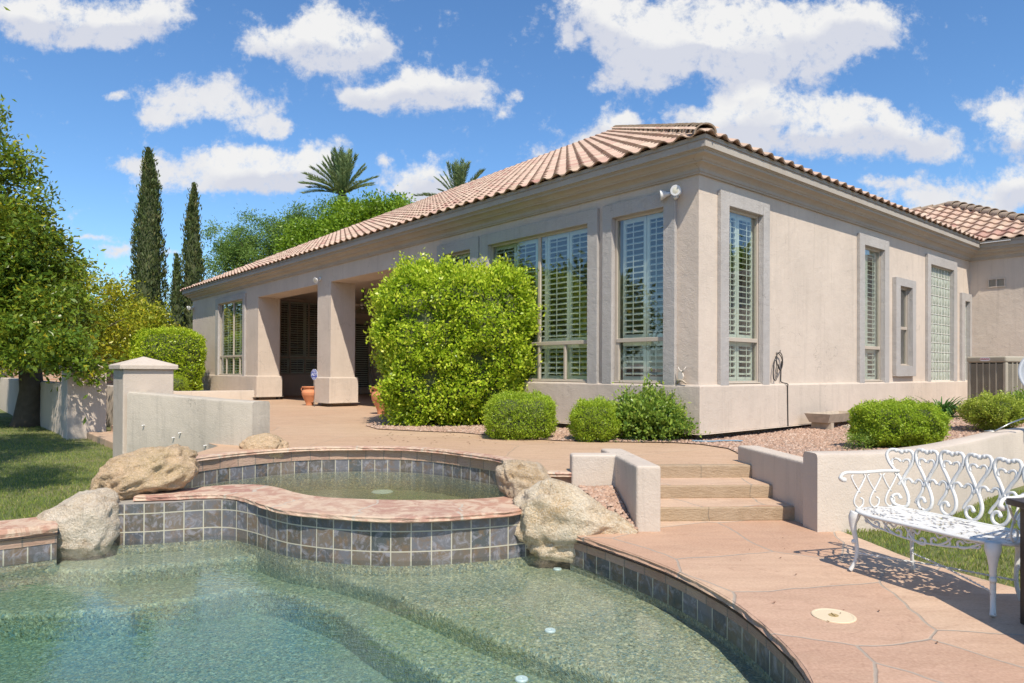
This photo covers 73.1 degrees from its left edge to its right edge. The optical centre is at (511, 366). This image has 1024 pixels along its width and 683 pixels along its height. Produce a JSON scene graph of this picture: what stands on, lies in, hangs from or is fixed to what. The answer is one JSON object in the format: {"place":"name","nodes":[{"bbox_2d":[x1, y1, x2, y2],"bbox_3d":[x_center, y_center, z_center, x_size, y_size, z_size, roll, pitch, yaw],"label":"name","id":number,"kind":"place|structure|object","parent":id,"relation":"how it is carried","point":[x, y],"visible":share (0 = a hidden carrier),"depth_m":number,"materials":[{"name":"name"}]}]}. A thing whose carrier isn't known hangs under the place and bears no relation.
{"place":"outdoors","nodes":[
{"label":"outdoors","id":0,"kind":"place"},
{"bbox_2d":[0,409,112,520],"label":"lawn","id":1,"kind":"structure","parent":0,"point":[4,414],"depth_m":9.70,"materials":[{"name":"green plant"}]},
{"bbox_2d":[0,377,61,434],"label":"garden wall","id":2,"kind":"structure","parent":1,"relation":"on","point":[50,410],"depth_m":15.47,"materials":[{"name":"paint"}]},
{"bbox_2d":[0,362,118,384],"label":"brick wall","id":3,"kind":"structure","parent":1,"relation":"on","point":[51,377],"depth_m":32.88,"materials":[{"name":"brick"}]},
{"bbox_2d":[0,94,125,427],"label":"citrus tree","id":4,"kind":"object","parent":1,"relation":"on","point":[37,304],"visible":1,"depth_m":14.87,"materials":[{"name":"green plant"}]},
{"bbox_2d":[58,360,106,439],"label":"pillar","id":5,"kind":"structure","parent":1,"relation":"on","point":[76,408],"depth_m":13.16,"materials":[{"name":"paint"}]},
{"bbox_2d":[61,381,112,426],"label":"garden wall","id":6,"kind":"structure","parent":1,"relation":"on","point":[109,418],"depth_m":15.94,"materials":[{"name":"paint"}]},
{"bbox_2d":[87,431,112,448],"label":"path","id":7,"kind":"structure","parent":1,"relation":"on","point":[105,438],"depth_m":12.39,"materials":[{"name":"beige concrete"}]},
{"bbox_2d":[109,357,177,456],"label":"pillar","id":8,"kind":"structure","parent":1,"relation":"on","point":[146,374],"depth_m":9.91,"materials":[{"name":"paint"}]},
{"bbox_2d":[127,391,269,452],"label":"garden wall","id":9,"kind":"structure","parent":1,"relation":"on","point":[198,422],"depth_m":9.09,"materials":[{"name":"grey paint"}]},
{"bbox_2d":[0,614,392,682],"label":"pool floor","id":10,"kind":"structure","parent":0,"point":[255,648],"depth_m":4.79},
{"bbox_2d":[0,572,553,682],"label":"pool step","id":11,"kind":"object","parent":10,"relation":"on","point":[392,647],"visible":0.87,"depth_m":5.15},
{"bbox_2d":[0,559,775,682],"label":"pool wall","id":12,"kind":"structure","parent":10,"relation":"on","point":[22,575],"depth_m":5.36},
{"bbox_2d":[0,543,799,682],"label":"pool tile band","id":13,"kind":"object","parent":12,"relation":"attached to","point":[768,662],"visible":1,"depth_m":4.69,"materials":[{"name":"tile"}]},
{"bbox_2d":[45,548,766,682],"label":"pool shelf","id":14,"kind":"object","parent":10,"relation":"on","point":[604,633],"visible":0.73,"depth_m":4.70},
{"bbox_2d":[36,487,119,559],"bbox_3d":[-3.831,1.399,6.119,0.743,0.618,0.605,0,0,0],"label":"boulder","id":15,"kind":"object","parent":14,"relation":"on","point":[88,522],"visible":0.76,"depth_m":5.90,"materials":[{"name":"stone"}]},
{"bbox_2d":[515,675,527,682],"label":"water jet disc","id":16,"kind":"object","parent":14,"relation":"on","point":[521,679],"visible":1,"depth_m":3.65,"materials":[{"name":"plastic"}]},
{"bbox_2d":[545,628,555,632],"bbox_3d":[0.241,1.665,4.357,0.070,0.012,0.070,0,0,0],"label":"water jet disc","id":17,"kind":"object","parent":14,"relation":"on","point":[550,630],"visible":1,"depth_m":4.34,"materials":[{"name":"plastic"}]},
{"bbox_2d":[512,478,637,562],"bbox_3d":[0.512,1.307,5.837,1.099,0.724,0.603,0,0,0],"label":"boulder","id":18,"kind":"object","parent":14,"relation":"on","point":[557,517],"visible":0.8,"depth_m":5.63,"materials":[{"name":"beige stone"}]},
{"bbox_2d":[186,470,503,499],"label":"spa water","id":19,"kind":"structure","parent":0,"point":[392,474],"depth_m":7.62,"materials":[{"name":"liquid"}]},
{"bbox_2d":[0,533,805,681],"bbox_3d":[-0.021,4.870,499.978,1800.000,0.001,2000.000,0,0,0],"label":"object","id":20,"kind":"structure","parent":0,"point":[760,632],"depth_m":4.17,"materials":[{"name":"stone"}]},
{"bbox_2d":[0,517,57,537],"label":"pool coping","id":21,"kind":"object","parent":20,"relation":"on","point":[22,527],"visible":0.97,"depth_m":5.67,"materials":[{"name":"stone"}]},
{"bbox_2d":[184,189,363,279],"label":"feathery tree","id":22,"kind":"object","parent":20,"relation":"on","point":[239,251],"visible":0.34,"depth_m":41.10,"materials":[{"name":"green plant"}]},
{"bbox_2d":[102,450,555,589],"bbox_3d":[-1.592,1.895,7.088,4.392,1.735,3.025,0,0,13],"label":"spa","id":23,"kind":"object","parent":20,"relation":"on","point":[310,540],"visible":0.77,"depth_m":6.03,"materials":[{"name":"tile"}]},
{"bbox_2d":[371,490,391,493],"bbox_3d":[-1.581,1.525,8.419,0.260,0.012,0.260,0,0,0],"label":"drain cover","id":24,"kind":"object","parent":23,"relation":"on","point":[388,491],"visible":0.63,"depth_m":8.39,"materials":[{"name":"plastic"}]},
{"bbox_2d":[297,145,378,200],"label":"palm tree","id":25,"kind":"object","parent":20,"relation":"on","point":[339,169],"visible":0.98,"depth_m":44.61,"materials":[{"name":"green plant"}]},
{"bbox_2d":[0,532,805,682],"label":"deck riser stone","id":26,"kind":"object","parent":20,"relation":"on","point":[643,570],"visible":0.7,"depth_m":4.79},
{"bbox_2d":[0,531,812,682],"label":"deck stone edge","id":27,"kind":"object","parent":26,"relation":"on","point":[780,644],"visible":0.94,"depth_m":4.16,"materials":[{"name":"stone"}]},
{"bbox_2d":[412,158,484,196],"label":"palm tree","id":28,"kind":"object","parent":20,"relation":"on","point":[459,172],"visible":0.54,"depth_m":44.54,"materials":[{"name":"green plant"}]},
{"bbox_2d":[197,394,744,470],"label":"terrace","id":29,"kind":"structure","parent":0,"point":[296,421],"depth_m":9.22,"materials":[{"name":"brown concrete"}]},
{"bbox_2d":[0,253,158,377],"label":"citrus tree","id":30,"kind":"object","parent":29,"relation":"on","point":[114,293],"visible":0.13,"depth_m":23.79,"materials":[{"name":"green plant"}]},
{"bbox_2d":[91,292,187,364],"bbox_3d":[-16.692,-1.000,30.532,7.000,5.121,5.323,0,0,0],"label":"orange tree","id":31,"kind":"object","parent":29,"relation":"on","point":[157,320],"visible":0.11,"depth_m":30.10,"materials":[{"name":"green plant"}]},
{"bbox_2d":[89,444,199,500],"bbox_3d":[-3.521,1.033,6.629,0.952,0.555,0.784,0,0,-26],"label":"boulder","id":32,"kind":"object","parent":29,"relation":"on","point":[131,475],"visible":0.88,"depth_m":6.40,"materials":[{"name":"beige stone"}]},
{"bbox_2d":[125,146,170,323],"bbox_3d":[-18.980,-4.966,36.016,2.272,13.108,2.217,0,0,0],"label":"cypress tree","id":33,"kind":"object","parent":29,"relation":"on","point":[149,247],"visible":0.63,"depth_m":35.69,"materials":[{"name":"green plant"}]},
{"bbox_2d":[127,326,207,390],"bbox_3d":[-12.142,-0.078,24.389,2.516,2.806,2.221,1,-1,-43],"label":"column hedge","id":34,"kind":"object","parent":29,"relation":"on","point":[180,347],"depth_m":23.87,"materials":[{"name":"green plant"}]},
{"bbox_2d":[165,252,187,328],"bbox_3d":[-17.024,-2.113,35.060,1.278,7.406,1.306,0,0,0],"label":"cypress tree","id":35,"kind":"object","parent":29,"relation":"on","point":[176,296],"visible":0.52,"depth_m":34.87,"materials":[{"name":"green plant"}]},
{"bbox_2d":[173,374,189,390],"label":"bush","id":36,"kind":"object","parent":29,"relation":"on","point":[179,384],"visible":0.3,"depth_m":22.94,"materials":[{"name":"green plant"}]},
{"bbox_2d":[180,182,208,328],"bbox_3d":[-16.734,-4.038,36.017,1.698,11.273,1.681,0,0,0],"label":"cypress tree","id":37,"kind":"object","parent":29,"relation":"on","point":[193,268],"visible":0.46,"depth_m":35.78,"materials":[{"name":"green plant"}]},
{"bbox_2d":[173,390,255,399],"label":"garden wall","id":38,"kind":"structure","parent":29,"relation":"on","point":[240,394],"depth_m":21.51,"materials":[{"name":"paint"}]},
{"bbox_2d":[239,433,288,458],"bbox_3d":[-3.015,0.985,8.408,0.587,0.353,0.411,0,0,0],"label":"boulder","id":39,"kind":"object","parent":29,"relation":"on","point":[263,441],"visible":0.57,"depth_m":8.28,"materials":[{"name":"beige stone"}]},
{"bbox_2d":[301,386,313,404],"bbox_3d":[-5.484,0.795,18.722,0.431,0.512,0.431,1,-1,-41],"label":"urn","id":40,"kind":"object","parent":29,"relation":"on","point":[307,392],"visible":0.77,"depth_m":18.57,"materials":[{"name":"ceramic"}]},
{"bbox_2d":[311,369,317,402],"bbox_3d":[-5.123,0.557,17.898,0.274,0.979,0.025,0,-1,39],"label":"security sign","id":41,"kind":"object","parent":29,"relation":"on","point":[314,374],"visible":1,"depth_m":17.89,"materials":[{"name":"blue metal"}]},
{"bbox_2d":[266,185,415,253],"bbox_3d":[-8.659,-4.437,40.062,10.726,12.197,6.611,0,0,0],"label":"leafy tree","id":42,"kind":"object","parent":29,"relation":"on","point":[301,231],"visible":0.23,"depth_m":38.66,"materials":[{"name":"green plant"}]},
{"bbox_2d":[370,386,384,413],"bbox_3d":[-2.817,0.738,15.066,0.504,0.598,0.504,1,-1,-40],"label":"urn","id":43,"kind":"object","parent":29,"relation":"on","point":[376,403],"visible":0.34,"depth_m":14.92,"materials":[{"name":"ceramic"}]},
{"bbox_2d":[196,446,571,476],"bbox_3d":[-1.199,1.014,7.648,4.694,0.048,1.988,0,0,7],"label":"terrace coping edge","id":44,"kind":"object","parent":29,"relation":"on","point":[551,473],"visible":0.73,"depth_m":8.18,"materials":[{"name":"stone"}]},
{"bbox_2d":[378,405,420,419],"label":"bush","id":45,"kind":"object","parent":29,"relation":"on","point":[382,412],"visible":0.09,"depth_m":13.31,"materials":[{"name":"green plant"}]},
{"bbox_2d":[495,459,550,498],"bbox_3d":[0.134,1.131,6.394,0.581,0.551,0.498,0,0,0],"label":"boulder","id":46,"kind":"object","parent":29,"relation":"on","point":[514,477],"visible":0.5,"depth_m":6.27,"materials":[{"name":"beige stone"}]},
{"bbox_2d":[551,477,570,482],"bbox_3d":[0.589,1.250,6.515,0.911,0.436,0.033,0,0,3],"label":"terrace riser","id":47,"kind":"object","parent":29,"relation":"attached to","point":[567,479],"depth_m":6.51,"materials":[{"name":"stone"}]},
{"bbox_2d":[180,122,1023,438],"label":"house","id":48,"kind":"structure","parent":29,"relation":"on","point":[728,272],"depth_m":12.03,"materials":[{"name":"paint"}]},
{"bbox_2d":[215,293,245,375],"bbox_3d":[-9.700,-1.062,23.938,0.218,2.753,2.980,1,-1,-41],"label":"window","id":49,"kind":"structure","parent":48,"relation":"in","point":[229,301],"depth_m":24.12,"materials":[{"name":"white glass"}]},
{"bbox_2d":[280,300,317,373],"bbox_3d":[-7.938,-1.080,26.189,1.794,2.756,0.173,1,-1,-41],"label":"window","id":50,"kind":"structure","parent":48,"relation":"in","point":[286,356],"depth_m":26.09,"materials":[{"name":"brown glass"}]},
{"bbox_2d":[313,277,321,282],"bbox_3d":[-5.182,-2.310,18.430,0.160,0.198,0.239,0,-1,37],"label":"floodlight","id":51,"kind":"object","parent":48,"relation":"attached to","point":[315,280],"visible":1,"depth_m":18.38,"materials":[{"name":"white paint"}]},
{"bbox_2d":[355,321,370,393],"bbox_3d":[-6.019,-0.358,27.744,0.790,2.910,0.212,1,-1,-41],"label":"door","id":52,"kind":"structure","parent":48,"relation":"in","point":[361,390],"depth_m":27.84,"materials":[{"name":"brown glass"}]},
{"bbox_2d":[355,288,371,309],"bbox_3d":[-4.851,-2.199,22.558,1.420,0.690,1.357,0,0,0],"label":"ceiling fan","id":53,"kind":"object","parent":48,"relation":"hanging from","point":[362,304],"visible":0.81,"depth_m":22.45,"materials":[{"name":"black metal"}]},
{"bbox_2d":[437,236,478,266],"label":"window","id":54,"kind":"structure","parent":48,"relation":"in","point":[471,245],"depth_m":13.67,"materials":[{"name":"grey glass"}]},
{"bbox_2d":[479,208,599,383],"bbox_3d":[0.436,-1.111,12.079,0.218,2.773,3.020,1,-1,-41],"label":"window","id":55,"kind":"structure","parent":48,"relation":"in","point":[591,217],"depth_m":11.62,"materials":[{"name":"grey glass"}]},
{"bbox_2d":[602,191,676,384],"bbox_3d":[1.932,-1.116,10.329,0.218,2.773,1.365,1,-1,-41],"label":"window","id":56,"kind":"structure","parent":48,"relation":"in","point":[610,226],"depth_m":10.35,"materials":[{"name":"grey glass"}]},
{"bbox_2d":[660,185,681,199],"bbox_3d":[2.226,-2.433,9.718,0.350,0.168,0.242,0,0,26],"label":"floodlight","id":57,"kind":"object","parent":48,"relation":"attached to","point":[676,191],"visible":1,"depth_m":9.70,"materials":[{"name":"white paint"}]},
{"bbox_2d":[676,367,686,383],"bbox_3d":[2.362,0.124,9.635,0.040,0.248,0.170,1,-1,-41],"label":"ledge ornament","id":58,"kind":"object","parent":48,"relation":"on","point":[680,375],"visible":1,"depth_m":9.62,"materials":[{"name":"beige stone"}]},
{"bbox_2d":[717,190,769,385],"bbox_3d":[3.390,-1.113,10.275,1.335,2.779,0.219,1,-1,-41],"label":"window","id":59,"kind":"structure","parent":48,"relation":"in","point":[727,201],"depth_m":10.35,"materials":[{"name":"grey glass"}]},
{"bbox_2d":[773,350,789,429],"bbox_3d":[4.202,0.381,10.830,0.435,1.279,0.116,0,0,-29],"label":"cable coil","id":60,"kind":"object","parent":48,"relation":"attached to","point":[777,366],"visible":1,"depth_m":10.85,"materials":[{"name":"black rubber"}]},
{"bbox_2d":[857,233,888,382],"bbox_3d":[6.843,-1.077,13.226,1.330,2.779,0.219,1,-1,-41],"label":"window","id":61,"kind":"structure","parent":48,"relation":"in","point":[864,242],"depth_m":13.39,"materials":[{"name":"white glass"}]},
{"bbox_2d":[892,277,915,375],"bbox_3d":[8.002,-0.794,14.144,1.030,1.991,0.150,1,-1,-41],"label":"window","id":62,"kind":"structure","parent":48,"relation":"in","point":[908,368],"depth_m":14.19,"materials":[{"name":"grey glass"}]},
{"bbox_2d":[925,254,956,381],"bbox_3d":[9.657,-1.048,15.567,1.850,2.779,0.121,1,-1,-41],"label":"window","id":63,"kind":"structure","parent":48,"relation":"in","point":[940,283],"depth_m":15.65,"materials":[{"name":"grey glass"}]},
{"bbox_2d":[960,293,971,380],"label":"window","id":64,"kind":"structure","parent":48,"relation":"in","point":[965,299],"depth_m":16.62,"materials":[{"name":"white glass"}]},
{"bbox_2d":[366,404,1023,456],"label":"gravel bed","id":65,"kind":"object","parent":29,"relation":"on","point":[837,430],"visible":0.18,"depth_m":9.84,"materials":[{"name":"brown gravel"}]},
{"bbox_2d":[360,248,546,426],"bbox_3d":[-1.005,-0.377,12.317,3.300,3.457,2.738,0,0,0],"label":"hedge","id":66,"kind":"object","parent":65,"relation":"on","point":[451,342],"visible":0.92,"depth_m":11.54,"materials":[{"name":"green plant"}]},
{"bbox_2d":[482,388,559,439],"bbox_3d":[0.121,0.716,9.826,1.105,0.825,1.004,0,0,0],"label":"boxwood","id":67,"kind":"object","parent":65,"relation":"on","point":[518,415],"visible":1,"depth_m":9.49,"materials":[{"name":"green plant"}]},
{"bbox_2d":[566,394,622,441],"bbox_3d":[1.129,0.732,9.441,0.798,0.719,0.747,0,0,0],"label":"boxwood","id":68,"kind":"object","parent":65,"relation":"on","point":[595,418],"visible":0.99,"depth_m":9.23,"materials":[{"name":"green plant"}]},
{"bbox_2d":[603,368,709,440],"bbox_3d":[1.907,0.679,9.610,1.595,1.343,1.374,0,0,0],"label":"leafy bush","id":69,"kind":"object","parent":65,"relation":"on","point":[642,417],"visible":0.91,"depth_m":9.34,"materials":[{"name":"green plant"}]},
{"bbox_2d":[692,440,742,441],"bbox_3d":[2.757,0.995,9.197,0.734,0.032,0.109,0,0,-9],"label":"hose","id":70,"kind":"object","parent":65,"relation":"on","point":[715,440],"visible":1,"depth_m":9.16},
{"bbox_2d":[804,411,854,429],"bbox_3d":[5.255,0.876,11.258,1.190,0.255,0.420,1,-1,-41],"label":"stone bench","id":71,"kind":"object","parent":65,"relation":"on","point":[824,420],"visible":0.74,"depth_m":10.96,"materials":[{"name":"beige stone"}]},
{"bbox_2d":[840,427,881,449],"bbox_3d":[4.095,0.916,8.129,0.482,0.432,0.546,0,0,35],"label":"shrub","id":72,"kind":"object","parent":65,"relation":"on","point":[859,439],"visible":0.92,"depth_m":8.08,"materials":[{"name":"green plant"}]},
{"bbox_2d":[847,396,953,447],"bbox_3d":[4.664,0.689,8.336,1.099,0.680,0.907,0,0,0],"label":"boxwood","id":73,"kind":"object","parent":65,"relation":"on","point":[894,422],"visible":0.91,"depth_m":8.06,"materials":[{"name":"green plant"}]},
{"bbox_2d":[912,396,965,417],"bbox_3d":[7.319,0.678,11.754,1.216,0.412,1.178,0,0,0],"label":"lily clump","id":74,"kind":"object","parent":65,"relation":"on","point":[946,407],"visible":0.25,"depth_m":11.53,"materials":[{"name":"green plant"}]},
{"bbox_2d":[953,390,1023,429],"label":"boxwood","id":75,"kind":"object","parent":65,"relation":"on","point":[986,410],"visible":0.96,"depth_m":9.59,"materials":[{"name":"green plant"}]},
{"bbox_2d":[993,386,1023,400],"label":"dark shrub","id":76,"kind":"object","parent":65,"relation":"on","point":[1019,393],"visible":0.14,"depth_m":11.14,"materials":[{"name":"green plant"}]},
{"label":"equipment pad","id":77,"kind":"object","parent":65,"relation":"on","visible":0},
{"bbox_2d":[967,356,1023,400],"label":"air conditioner","id":78,"kind":"object","parent":77,"relation":"on","point":[994,375],"visible":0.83,"depth_m":13.27,"materials":[{"name":"paint"}]},
{"bbox_2d":[0,0,1023,321],"label":"sky","id":79,"kind":"structure","parent":0,"point":[910,104],"materials":[{"name":"blue"}]},
{"bbox_2d":[580,520,1023,682],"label":"patio deck","id":80,"kind":"structure","parent":0,"point":[923,608],"depth_m":4.01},
{"bbox_2d":[570,449,660,531],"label":"step wall","id":81,"kind":"structure","parent":80,"relation":"on","point":[634,480],"depth_m":5.99,"materials":[{"name":"paint"}]},
{"bbox_2d":[660,506,794,520],"bbox_3d":[1.844,1.311,6.464,1.541,0.125,0.699,0,0,-3],"label":"step","id":82,"kind":"object","parent":80,"relation":"on","point":[727,513],"visible":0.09,"depth_m":6.12,"materials":[{"name":"stone"}]},
{"bbox_2d":[660,485,772,497],"bbox_3d":[1.845,1.189,6.875,1.541,0.125,0.699,0,0,-3],"label":"step","id":83,"kind":"object","parent":82,"relation":"on","point":[716,491],"visible":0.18,"depth_m":6.53,"materials":[{"name":"stone"}]},
{"bbox_2d":[656,464,751,477],"bbox_3d":[1.845,1.088,7.026,1.508,0.179,0.120,0,0,-3],"label":"step","id":84,"kind":"object","parent":83,"relation":"on","point":[706,470],"visible":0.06,"depth_m":6.97,"materials":[{"name":"stone"}]},
{"bbox_2d":[661,478,771,484],"bbox_3d":[1.845,1.123,6.763,1.528,0.004,0.444,0,0,-3],"label":"tread","id":85,"kind":"object","parent":83,"relation":"on","point":[709,481],"visible":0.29,"depth_m":6.73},
{"bbox_2d":[660,498,792,506],"bbox_3d":[1.845,1.245,6.352,1.528,0.004,0.444,0,0,-3],"label":"tread","id":86,"kind":"object","parent":82,"relation":"on","point":[713,502],"visible":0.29,"depth_m":6.31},
{"bbox_2d":[738,445,802,523],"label":"step wall","id":87,"kind":"structure","parent":80,"relation":"on","point":[781,472],"depth_m":6.45,"materials":[{"name":"paint"}]},
{"bbox_2d":[811,608,856,623],"bbox_3d":[1.739,1.345,3.735,0.224,0.010,0.224,0,0,0],"label":"skimmer lid","id":88,"kind":"object","parent":80,"relation":"on","point":[834,615],"visible":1,"depth_m":3.73,"materials":[{"name":"beige plastic"}]},
{"bbox_2d":[803,427,1023,531],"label":"planter wall","id":89,"kind":"structure","parent":80,"relation":"on","point":[828,498],"depth_m":5.87,"materials":[{"name":"paint"}]},
{"bbox_2d":[984,358,1023,431],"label":"satellite dish","id":90,"kind":"object","parent":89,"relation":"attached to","point":[1021,371],"visible":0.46,"depth_m":8.07,"materials":[{"name":"grey metal"}]},
{"bbox_2d":[838,448,1023,616],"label":"garden bench","id":91,"kind":"object","parent":80,"relation":"on","point":[995,538],"visible":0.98,"depth_m":4.27,"materials":[{"name":"paint"}]},
{"bbox_2d":[1006,498,1023,624],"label":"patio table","id":92,"kind":"object","parent":80,"relation":"on","point":[1017,502],"visible":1,"depth_m":3.63,"materials":[{"name":"metal"}]},
{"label":"gravel slope","id":93,"kind":"structure","parent":80,"relation":"on","visible":0},
{"bbox_2d":[578,485,637,528],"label":"gravel","id":94,"kind":"structure","parent":93,"relation":"on","point":[604,494],"depth_m":6.17,"materials":[{"name":"gravel"}]},
{"bbox_2d":[844,486,1023,587],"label":"lawn","id":95,"kind":"structure","parent":0,"point":[1017,489],"depth_m":5.12,"materials":[{"name":"green plant"}]}
]}

